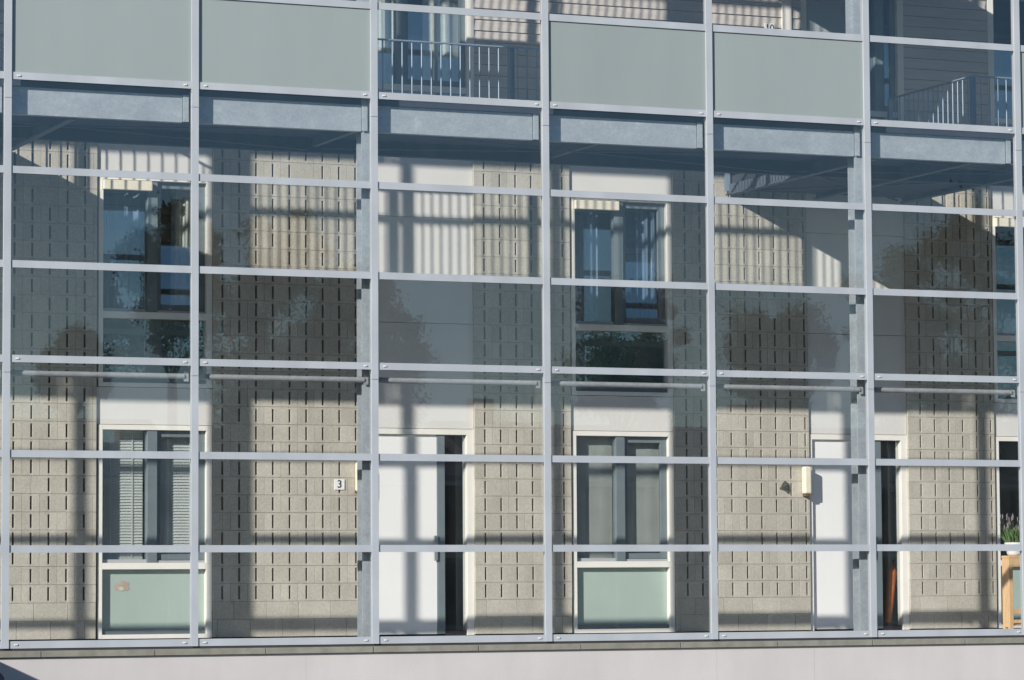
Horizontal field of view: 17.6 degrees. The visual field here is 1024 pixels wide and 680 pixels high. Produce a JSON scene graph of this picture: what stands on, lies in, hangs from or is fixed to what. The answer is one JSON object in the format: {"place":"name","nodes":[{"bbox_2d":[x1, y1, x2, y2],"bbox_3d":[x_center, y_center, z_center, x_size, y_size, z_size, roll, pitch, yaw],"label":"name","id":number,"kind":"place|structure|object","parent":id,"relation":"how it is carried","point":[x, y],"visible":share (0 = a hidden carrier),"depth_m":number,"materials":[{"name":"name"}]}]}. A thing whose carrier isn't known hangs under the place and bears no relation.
{"place":"outdoors","nodes":[
{"label":"outdoors","id":0,"kind":"place"},
{"bbox_2d":[0,0,1023,640],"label":"apartment building","id":1,"kind":"structure","parent":0,"point":[240,502],"depth_m":40.42,"materials":[{"name":"concrete"}]},
{"bbox_2d":[114,581,128,590],"bbox_3d":[-4.527,2.850,38.391,0.187,0.118,0.005,1,-5,-23],"label":"flower sticker","id":2,"kind":"object","parent":1,"relation":"attached to","point":[123,585],"visible":1,"depth_m":38.39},
{"bbox_2d":[102,430,142,558],"bbox_3d":[-4.556,1.803,38.571,0.520,1.505,0.040,1,-5,-23],"label":"venetian blind","id":3,"kind":"object","parent":1,"relation":"attached to","point":[121,512],"visible":0.88,"depth_m":38.58,"materials":[{"name":"white plastic"}]},
{"bbox_2d":[103,190,142,308],"bbox_3d":[-4.582,-1.081,38.831,0.541,1.510,0.084,1,-5,-23],"label":"curtain","id":4,"kind":"object","parent":1,"relation":"hanging from","point":[122,226],"visible":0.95,"depth_m":38.84,"materials":[{"name":"blue fabric"}]},
{"bbox_2d":[96,424,211,638],"bbox_3d":[-4.180,2.234,38.583,1.380,2.479,0.160,1,-5,-23],"label":"window","id":5,"kind":"structure","parent":1,"relation":"in","point":[156,602],"depth_m":38.55,"materials":[{"name":"metal"}]},
{"bbox_2d":[97,177,211,388],"bbox_3d":[-4.180,-0.682,38.758,1.380,2.479,0.246,1,-5,-23],"label":"window","id":6,"kind":"structure","parent":1,"relation":"in","point":[158,330],"depth_m":38.76,"materials":[{"name":"metal"}]},
{"bbox_2d":[160,437,189,553],"bbox_3d":[-3.913,1.819,38.852,0.530,1.505,0.040,1,-5,-23],"label":"venetian blind","id":7,"kind":"object","parent":1,"relation":"attached to","point":[174,488],"visible":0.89,"depth_m":38.83,"materials":[{"name":"white plastic"}]},
{"bbox_2d":[171,190,190,304],"bbox_3d":[-3.846,-1.060,39.171,0.374,1.510,0.082,1,-5,-23],"label":"curtain","id":8,"kind":"object","parent":1,"relation":"hanging from","point":[180,232],"visible":0.62,"depth_m":39.14,"materials":[{"name":"white fabric"}]},
{"bbox_2d":[334,479,344,489],"bbox_3d":[-2.053,1.718,39.388,0.127,0.126,0.014,1,-5,-23],"label":"house number sign","id":9,"kind":"object","parent":1,"relation":"attached to","point":[339,484],"visible":1,"depth_m":39.38,"materials":[{"name":"white plastic"}]},
{"bbox_2d":[355,463,356,493],"bbox_3d":[-1.813,1.647,39.447,0.096,0.377,0.104,1,-5,-23],"label":"wall lamp","id":10,"kind":"object","parent":1,"relation":"attached to","point":[356,477],"visible":0.25,"depth_m":39.44,"materials":[{"name":"white plastic"}]},
{"bbox_2d":[377,0,405,92],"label":"curtain","id":11,"kind":"object","parent":1,"relation":"hanging from","point":[384,24],"visible":0.28,"depth_m":40.29,"materials":[{"name":"white fabric"}]},
{"bbox_2d":[378,0,473,96],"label":"window","id":12,"kind":"structure","parent":1,"relation":"in","point":[465,23],"depth_m":40.27,"materials":[{"name":"wood"}]},
{"bbox_2d":[379,428,474,634],"bbox_3d":[-1.145,2.312,39.845,1.433,2.485,0.140,1,-5,-23],"label":"door","id":13,"kind":"structure","parent":1,"relation":"in","point":[411,493],"depth_m":39.82,"materials":[{"name":"metal"}]},
{"bbox_2d":[422,0,459,95],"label":"curtain","id":14,"kind":"object","parent":1,"relation":"hanging from","point":[437,27],"visible":0.53,"depth_m":40.59,"materials":[{"name":"fabric"}]},
{"bbox_2d":[0,0,1023,636],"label":"access gallery","id":15,"kind":"object","parent":1,"relation":"attached to","point":[908,164],"visible":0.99,"depth_m":37.03,"materials":[{"name":"metal"}]},
{"bbox_2d":[0,32,3,70],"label":"gallery railing","id":16,"kind":"object","parent":15,"relation":"on","point":[1,34],"visible":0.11,"depth_m":37.20,"materials":[{"name":"metal"}]},
{"bbox_2d":[378,38,539,100],"bbox_3d":[-0.867,-2.770,37.937,9.460,1.300,0.066,1,-5,-23],"label":"gallery railing","id":17,"kind":"object","parent":15,"relation":"on","point":[511,69],"visible":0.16,"depth_m":38.14,"materials":[{"name":"metal"}]},
{"bbox_2d":[887,75,1011,198],"bbox_3d":[7.850,-2.471,42.697,5.653,1.300,2.108,1,-5,-23],"label":"gallery railing","id":18,"kind":"object","parent":15,"relation":"on","point":[891,110],"visible":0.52,"depth_m":41.07,"materials":[{"name":"metal"}]},
{"bbox_2d":[575,209,597,320],"bbox_3d":[0.886,-0.944,41.122,0.385,1.510,0.082,1,-5,-23],"label":"curtain","id":19,"kind":"object","parent":1,"relation":"hanging from","point":[586,267],"visible":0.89,"depth_m":41.14,"materials":[{"name":"blue fabric"}]},
{"bbox_2d":[576,436,612,557],"bbox_3d":[0.976,1.962,40.870,0.572,1.610,0.011,1,-5,-23],"label":"curtain","id":20,"kind":"object","parent":1,"relation":"hanging from","point":[594,503],"visible":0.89,"depth_m":40.89,"materials":[{"name":"white fabric"}]},
{"bbox_2d":[569,197,672,396],"bbox_3d":[1.352,-0.544,41.078,1.380,2.479,0.246,1,-5,-23],"label":"window","id":21,"kind":"structure","parent":1,"relation":"in","point":[622,342],"depth_m":41.11,"materials":[{"name":"metal"}]},
{"bbox_2d":[571,431,674,632],"bbox_3d":[1.352,2.372,40.903,1.380,2.479,0.160,1,-5,-23],"label":"window","id":22,"kind":"structure","parent":1,"relation":"in","point":[609,596],"depth_m":40.89,"materials":[{"name":"metal"}]},
{"bbox_2d":[625,209,655,317],"bbox_3d":[1.558,-0.926,41.426,0.528,1.510,0.085,1,-5,-23],"label":"curtain","id":23,"kind":"object","parent":1,"relation":"hanging from","point":[640,249],"visible":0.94,"depth_m":41.45,"materials":[{"name":"blue fabric"}]},
{"bbox_2d":[627,443,658,552],"bbox_3d":[1.609,1.978,41.147,0.644,1.610,0.011,1,-5,-23],"label":"window blind","id":24,"kind":"object","parent":1,"relation":"hanging from","point":[643,499],"visible":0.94,"depth_m":41.16,"materials":[{"name":"white fabric"}]},
{"bbox_2d":[642,223,651,317],"bbox_3d":[1.634,-0.976,41.505,0.353,1.400,0.087,1,-5,-23],"label":"curtain","id":25,"kind":"object","parent":1,"relation":"hanging from","point":[649,289],"visible":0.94,"depth_m":41.50,"materials":[{"name":"white fabric"}]},
{"bbox_2d":[764,23,774,28],"bbox_3d":[3.274,-3.961,42.058,0.146,0.126,0.008,1,-5,-23],"label":"house number sign","id":26,"kind":"object","parent":1,"relation":"attached to","point":[769,25],"visible":0.58,"depth_m":42.06,"materials":[{"name":"white plastic"}]},
{"bbox_2d":[779,481,788,492],"bbox_3d":[3.430,1.850,41.675,0.129,0.156,0.038,1,-5,-23],"label":"wall ornament","id":27,"kind":"object","parent":1,"relation":"attached to","point":[784,486],"depth_m":41.67,"materials":[{"name":"grey metal"}]},
{"bbox_2d":[802,466,810,496],"bbox_3d":[3.716,1.785,41.766,0.096,0.377,0.104,1,-5,-23],"label":"wall lamp","id":28,"kind":"object","parent":1,"relation":"attached to","point":[806,481],"visible":1,"depth_m":41.72,"materials":[{"name":"white plastic"}]},
{"bbox_2d":[799,0,845,33],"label":"door","id":29,"kind":"structure","parent":1,"relation":"in","point":[816,15],"depth_m":42.44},
{"bbox_2d":[805,434,909,630],"bbox_3d":[4.387,2.450,42.165,1.433,2.485,0.140,1,-5,-23],"label":"door","id":30,"kind":"structure","parent":1,"relation":"in","point":[831,485],"depth_m":42.04,"materials":[{"name":"metal"}]},
{"bbox_2d":[869,0,888,119],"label":"curtain","id":31,"kind":"object","parent":1,"relation":"hanging from","point":[885,23],"visible":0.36,"depth_m":42.97,"materials":[{"name":"fabric"}]},
{"bbox_2d":[869,0,903,120],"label":"window","id":32,"kind":"structure","parent":1,"relation":"in","point":[895,7],"depth_m":42.74,"materials":[{"name":"wood"}]},
{"bbox_2d":[883,560,896,624],"bbox_3d":[4.855,3.276,42.488,0.145,0.904,0.248,-4,-5,37],"label":"folded parasol","id":33,"kind":"object","parent":1,"relation":"in","point":[891,579],"visible":0.91,"depth_m":42.44,"materials":[{"name":"orange fabric"}]},
{"bbox_2d":[985,0,1012,125],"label":"window","id":34,"kind":"structure","parent":1,"relation":"in","point":[990,34],"depth_m":43.31,"materials":[{"name":"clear glass"}]},
{"bbox_2d":[995,92,1012,126],"bbox_3d":[6.538,-2.717,43.638,0.676,1.078,0.085,1,-5,-23],"label":"window","id":35,"kind":"structure","parent":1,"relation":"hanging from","point":[1002,105],"depth_m":43.65,"materials":[{"name":"glass"}]},
{"bbox_2d":[994,437,1020,627],"bbox_3d":[6.884,2.510,43.223,1.380,2.479,0.160,1,-5,-23],"label":"window","id":36,"kind":"structure","parent":1,"relation":"in","point":[1016,570],"depth_m":42.94,"materials":[{"name":"metal"}]},
{"bbox_2d":[991,216,1023,402],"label":"window","id":37,"kind":"structure","parent":1,"relation":"in","point":[1004,344],"depth_m":43.18,"materials":[{"name":"metal"}]},
{"bbox_2d":[724,173,729,190],"bbox_3d":[3.086,-2.587,40.747,0.066,1.300,2.020,1,-5,-23],"label":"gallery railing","id":38,"kind":"object","parent":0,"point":[726,181],"visible":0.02,"depth_m":41.60,"materials":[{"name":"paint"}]},
{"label":"gallery floor","id":39,"kind":"structure","parent":0,"visible":0},
{"bbox_2d":[1001,556,1020,628],"bbox_3d":[6.428,3.215,42.053,0.368,0.950,0.178,1,-5,-23],"label":"plant stand","id":40,"kind":"object","parent":39,"relation":"on","point":[1009,563],"visible":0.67,"depth_m":41.95,"materials":[{"name":"brown wood"}]},
{"bbox_2d":[999,513,1019,555],"bbox_3d":[6.412,2.465,42.094,0.487,0.550,0.430,1,-5,-23],"label":"potted lavender","id":41,"kind":"object","parent":40,"relation":"on","point":[1012,536],"visible":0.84,"depth_m":42.00,"materials":[{"name":"green plant"}]},
{"label":"ground","id":42,"kind":"structure","parent":0,"visible":0},
{"bbox_2d":[0,635,1023,679],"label":"plinth wall","id":43,"kind":"structure","parent":42,"relation":"on","point":[938,658],"depth_m":35.85,"materials":[{"name":"white concrete"}]},
{"bbox_2d":[0,0,1023,648],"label":"curtain wall","id":44,"kind":"structure","parent":43,"relation":"on","point":[708,70],"depth_m":35.90,"materials":[{"name":"metal"}]}
]}

